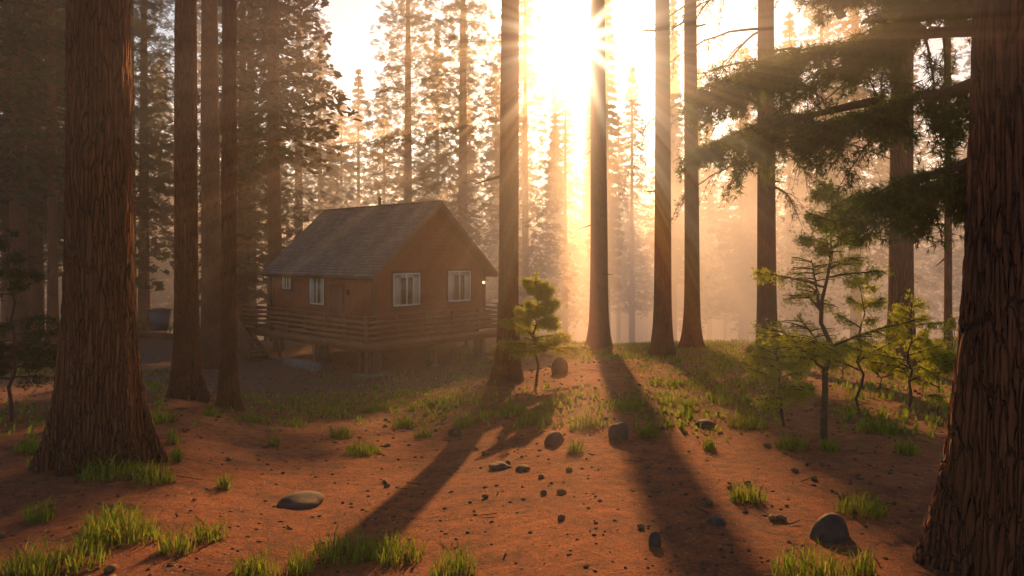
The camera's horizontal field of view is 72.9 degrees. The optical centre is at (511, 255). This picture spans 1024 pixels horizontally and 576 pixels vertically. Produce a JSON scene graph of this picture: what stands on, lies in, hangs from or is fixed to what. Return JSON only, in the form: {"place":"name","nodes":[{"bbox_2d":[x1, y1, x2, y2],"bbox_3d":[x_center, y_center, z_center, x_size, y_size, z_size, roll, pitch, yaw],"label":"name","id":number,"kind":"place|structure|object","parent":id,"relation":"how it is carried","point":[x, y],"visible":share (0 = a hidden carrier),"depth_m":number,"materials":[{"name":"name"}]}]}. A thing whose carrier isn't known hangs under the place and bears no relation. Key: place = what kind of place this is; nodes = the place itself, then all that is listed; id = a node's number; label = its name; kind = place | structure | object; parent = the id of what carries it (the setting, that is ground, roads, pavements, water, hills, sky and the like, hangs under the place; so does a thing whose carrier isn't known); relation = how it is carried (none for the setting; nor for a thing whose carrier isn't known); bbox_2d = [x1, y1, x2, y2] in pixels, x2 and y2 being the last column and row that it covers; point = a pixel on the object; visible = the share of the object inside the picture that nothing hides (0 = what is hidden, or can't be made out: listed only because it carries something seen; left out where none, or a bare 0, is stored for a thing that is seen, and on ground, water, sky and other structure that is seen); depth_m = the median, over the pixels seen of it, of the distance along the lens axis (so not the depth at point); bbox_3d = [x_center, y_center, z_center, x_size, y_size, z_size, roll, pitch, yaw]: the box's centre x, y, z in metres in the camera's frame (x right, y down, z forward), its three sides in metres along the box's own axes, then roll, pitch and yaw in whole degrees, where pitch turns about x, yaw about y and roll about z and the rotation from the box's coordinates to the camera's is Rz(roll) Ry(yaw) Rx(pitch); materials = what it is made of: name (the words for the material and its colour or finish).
{"place":"outdoors","nodes":[
{"label":"outdoors","id":0,"kind":"place"},
{"bbox_2d":[283,272,469,304],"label":"cabin curtains","id":1,"kind":"object","parent":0,"point":[415,277],"visible":0.72,"depth_m":32.55,"materials":[{"name":"white fabric"}]},
{"bbox_2d":[275,213,482,336],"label":"cabin walls","id":2,"kind":"structure","parent":0,"point":[434,250],"depth_m":32.14,"materials":[{"name":"brown wood"}]},
{"bbox_2d":[261,200,442,276],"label":"cabin roof shingles","id":3,"kind":"object","parent":2,"relation":"on","point":[364,241],"visible":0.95,"depth_m":33.20,"materials":[{"name":"brown wood"}]},
{"bbox_2d":[282,271,470,305],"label":"window frames","id":4,"kind":"structure","parent":2,"relation":"in","point":[407,304],"depth_m":32.74,"materials":[{"name":"white wood"}]},
{"bbox_2d":[285,275,463,304],"bbox_3d":[-7.001,1.501,32.536,9.516,1.465,3.690,0,0,7],"label":"cabin window glass","id":5,"kind":"object","parent":4,"relation":"in","point":[403,291],"visible":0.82,"depth_m":32.67,"materials":[{"name":"grey glass"}]},
{"bbox_2d":[260,197,497,341],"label":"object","id":6,"kind":"object","parent":2,"relation":"attached to","point":[379,199],"visible":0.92,"depth_m":33.23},
{"bbox_2d":[260,200,498,336],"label":"house trim","id":7,"kind":"structure","parent":2,"relation":"attached to","point":[336,291],"depth_m":31.95,"materials":[{"name":"brown wood"}]},
{"bbox_2d":[0,328,964,575],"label":"ground","id":8,"kind":"structure","parent":0,"point":[737,456],"depth_m":8.09,"materials":[{"name":"brown soil"}]},
{"bbox_2d":[0,2,31,339],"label":"tree trunk","id":9,"kind":"object","parent":8,"relation":"on","point":[17,217],"visible":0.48,"depth_m":42.13,"materials":[{"name":"brown plant"}]},
{"bbox_2d":[0,228,59,394],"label":"pine foliage","id":10,"kind":"object","parent":8,"relation":"on","point":[37,338],"visible":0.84,"depth_m":11.44,"materials":[{"name":"green plant"}]},
{"bbox_2d":[43,0,58,341],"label":"tree trunk","id":11,"kind":"object","parent":8,"relation":"on","point":[52,265],"visible":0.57,"depth_m":40.16,"materials":[{"name":"brown plant"}]},
{"bbox_2d":[27,0,167,477],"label":"tree trunk","id":12,"kind":"object","parent":8,"relation":"on","point":[99,409],"visible":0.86,"depth_m":8.02,"materials":[{"name":"brown plant"}]},
{"bbox_2d":[128,471,143,478],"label":"rock","id":13,"kind":"object","parent":8,"relation":"on","point":[130,475],"visible":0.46,"depth_m":7.66,"materials":[{"name":"grey stone"}]},
{"bbox_2d":[137,332,172,339],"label":"border logs","id":14,"kind":"object","parent":8,"relation":"on","point":[155,336],"visible":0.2,"depth_m":40.31,"materials":[{"name":"brown wood"}]},
{"bbox_2d":[147,308,172,330],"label":"trash bin","id":15,"kind":"object","parent":8,"relation":"on","point":[159,319],"visible":1,"depth_m":41.61,"materials":[{"name":"grey plastic"}]},
{"bbox_2d":[166,0,210,401],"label":"tree trunk","id":16,"kind":"object","parent":8,"relation":"on","point":[187,379],"visible":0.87,"depth_m":15.58,"materials":[{"name":"brown plant"}]},
{"bbox_2d":[200,0,220,368],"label":"tree trunk","id":17,"kind":"object","parent":8,"relation":"on","point":[210,255],"visible":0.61,"depth_m":29.91,"materials":[{"name":"brown plant"}]},
{"bbox_2d":[214,0,244,411],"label":"tree trunk","id":18,"kind":"object","parent":8,"relation":"on","point":[228,392],"visible":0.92,"depth_m":15.06,"materials":[{"name":"brown plant"}]},
{"bbox_2d":[264,3,281,339],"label":"tree trunk","id":19,"kind":"object","parent":8,"relation":"on","point":[274,212],"visible":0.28,"depth_m":43.67,"materials":[{"name":"brown plant"}]},
{"bbox_2d":[277,490,323,509],"bbox_3d":[-2.303,2.700,7.548,0.445,0.226,0.547,0,0,0],"label":"rock","id":20,"kind":"object","parent":8,"relation":"on","point":[304,499],"visible":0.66,"depth_m":7.45,"materials":[{"name":"grey stone"}]},
{"bbox_2d":[251,338,486,377],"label":"cabin footings","id":21,"kind":"object","parent":8,"relation":"on","point":[322,352],"visible":0.45,"depth_m":30.33,"materials":[{"name":"grey concrete"}]},
{"bbox_2d":[237,302,522,374],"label":"cabin deck","id":22,"kind":"structure","parent":21,"relation":"on","point":[325,337],"depth_m":30.58,"materials":[{"name":"brown wood"}]},
{"bbox_2d":[448,428,460,436],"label":"rock","id":23,"kind":"object","parent":8,"relation":"on","point":[452,432],"visible":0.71,"depth_m":12.05,"materials":[{"name":"grey stone"}]},
{"bbox_2d":[0,357,916,575],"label":"pine cones","id":24,"kind":"object","parent":8,"relation":"on","point":[110,568],"visible":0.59,"depth_m":7.46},
{"bbox_2d":[0,343,949,575],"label":"ground debris","id":25,"kind":"object","parent":8,"relation":"on","point":[475,514],"visible":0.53,"depth_m":8.82,"materials":[{"name":"brown wood"}]},
{"bbox_2d":[0,330,956,575],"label":"grass","id":26,"kind":"structure","parent":8,"relation":"on","point":[102,536],"depth_m":10.70,"materials":[{"name":"green plant"}]},
{"bbox_2d":[0,0,970,343],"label":"forest","id":27,"kind":"object","parent":8,"relation":"on","point":[722,260],"depth_m":75.89,"materials":[{"name":"brown plant"}]},
{"bbox_2d":[0,0,973,439],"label":"branches","id":28,"kind":"object","parent":8,"relation":"on","point":[958,90],"visible":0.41,"depth_m":9.93,"materials":[{"name":"green plant"}]},
{"bbox_2d":[489,461,508,470],"bbox_3d":[-0.168,2.750,9.015,0.279,0.148,0.296,0,0,0],"label":"rock","id":29,"kind":"object","parent":8,"relation":"on","point":[497,466],"visible":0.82,"depth_m":8.93,"materials":[{"name":"grey stone"}]},
{"bbox_2d":[487,0,524,385],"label":"tree trunk","id":30,"kind":"object","parent":8,"relation":"on","point":[505,370],"visible":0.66,"depth_m":18.58,"materials":[{"name":"brown plant"}]},
{"bbox_2d":[515,464,529,471],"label":"rock","id":31,"kind":"object","parent":8,"relation":"on","point":[522,468],"visible":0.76,"depth_m":8.68,"materials":[{"name":"grey stone"}]},
{"bbox_2d":[137,177,957,413],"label":"young pine trees","id":32,"kind":"object","parent":8,"relation":"on","point":[541,286],"visible":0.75,"depth_m":11.82,"materials":[{"name":"green plant"}]},
{"bbox_2d":[544,431,563,445],"bbox_3d":[0.622,2.728,10.194,0.283,0.320,0.417,0,0,28],"label":"rock","id":33,"kind":"object","parent":8,"relation":"on","point":[553,438],"visible":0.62,"depth_m":10.08,"materials":[{"name":"grey stone"}]},
{"bbox_2d":[551,357,567,373],"bbox_3d":[1.363,3.289,19.739,0.461,0.844,0.560,0,0,17],"label":"rock","id":34,"kind":"object","parent":8,"relation":"on","point":[559,365],"visible":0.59,"depth_m":19.58,"materials":[{"name":"grey stone"}]},
{"bbox_2d":[584,0,612,349],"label":"tree trunk","id":35,"kind":"object","parent":8,"relation":"on","point":[598,335],"visible":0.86,"depth_m":34.75,"materials":[{"name":"brown plant"}]},
{"bbox_2d":[608,422,628,439],"bbox_3d":[1.558,2.643,10.153,0.297,0.420,0.274,0,0,0],"label":"rock","id":36,"kind":"object","parent":8,"relation":"on","point":[618,431],"visible":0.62,"depth_m":10.06,"materials":[{"name":"grey stone"}]},
{"bbox_2d":[648,531,660,547],"bbox_3d":[1.133,2.283,5.495,0.108,0.205,0.098,0,0,0],"label":"rock","id":37,"kind":"object","parent":8,"relation":"on","point":[654,539],"visible":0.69,"depth_m":5.47,"materials":[{"name":"grey stone"}]},
{"bbox_2d":[647,0,676,356],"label":"tree trunk","id":38,"kind":"object","parent":8,"relation":"on","point":[662,342],"visible":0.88,"depth_m":25.49,"materials":[{"name":"brown plant"}]},
{"bbox_2d":[678,0,705,348],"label":"tree trunk","id":39,"kind":"object","parent":8,"relation":"on","point":[691,335],"visible":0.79,"depth_m":29.11,"materials":[{"name":"brown plant"}]},
{"bbox_2d":[696,419,715,428],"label":"rock","id":40,"kind":"object","parent":8,"relation":"on","point":[706,423],"visible":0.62,"depth_m":10.88,"materials":[{"name":"grey stone"}]},
{"bbox_2d":[706,515,725,525],"bbox_3d":[1.817,2.359,6.154,0.178,0.096,0.195,0,0,0],"label":"rock","id":41,"kind":"object","parent":8,"relation":"on","point":[715,520],"visible":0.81,"depth_m":6.11,"materials":[{"name":"grey stone"}]},
{"bbox_2d":[755,0,781,354],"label":"tree trunk","id":42,"kind":"object","parent":8,"relation":"on","point":[767,292],"visible":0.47,"depth_m":23.60,"materials":[{"name":"brown plant"}]},
{"bbox_2d":[809,512,848,543],"bbox_3d":[2.657,2.325,5.776,0.377,0.355,0.267,0,0,-43],"label":"rock","id":43,"kind":"object","parent":8,"relation":"on","point":[831,527],"visible":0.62,"depth_m":5.70,"materials":[{"name":"grey stone"}]},
{"bbox_2d":[850,10,854,340],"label":"tree trunk","id":44,"kind":"object","parent":8,"relation":"on","point":[853,24],"visible":0.11,"depth_m":61.88,"materials":[{"name":"brown plant"}]},
{"bbox_2d":[880,29,921,371],"bbox_3d":[11.322,-16.374,20.337,1.170,40.500,1.161,0,0,0],"label":"tree trunk","id":45,"kind":"object","parent":8,"relation":"on","point":[901,266],"visible":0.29,"depth_m":20.05,"materials":[{"name":"brown plant"}]},
{"bbox_2d":[943,19,953,349],"bbox_3d":[15.007,-8.651,23.877,0.454,25.500,0.458,0,0,0],"label":"tree trunk","id":46,"kind":"object","parent":8,"relation":"on","point":[947,285],"visible":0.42,"depth_m":23.77,"materials":[{"name":"brown plant"}]},
{"bbox_2d":[912,0,1023,575],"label":"tree trunk","id":47,"kind":"object","parent":8,"relation":"on","point":[973,524],"visible":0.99,"depth_m":4.84,"materials":[{"name":"brown plant"}]},
{"bbox_2d":[669,0,972,257],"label":"pine branches","id":48,"kind":"object","parent":47,"relation":"attached to","point":[950,189],"visible":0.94,"depth_m":6.42,"materials":[{"name":"green plant"}]},
{"bbox_2d":[0,0,971,334],"label":"sky","id":49,"kind":"structure","parent":0,"point":[351,21],"materials":[{"name":"white"}]},
{"bbox_2d":[0,0,972,280],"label":"crown","id":50,"kind":"object","parent":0,"point":[42,136],"depth_m":41.65},
{"bbox_2d":[619,0,956,249],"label":"pine tree","id":51,"kind":"object","parent":50,"relation":"attached to","point":[794,172],"visible":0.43,"depth_m":23.21,"materials":[{"name":"green plant"}]}
]}

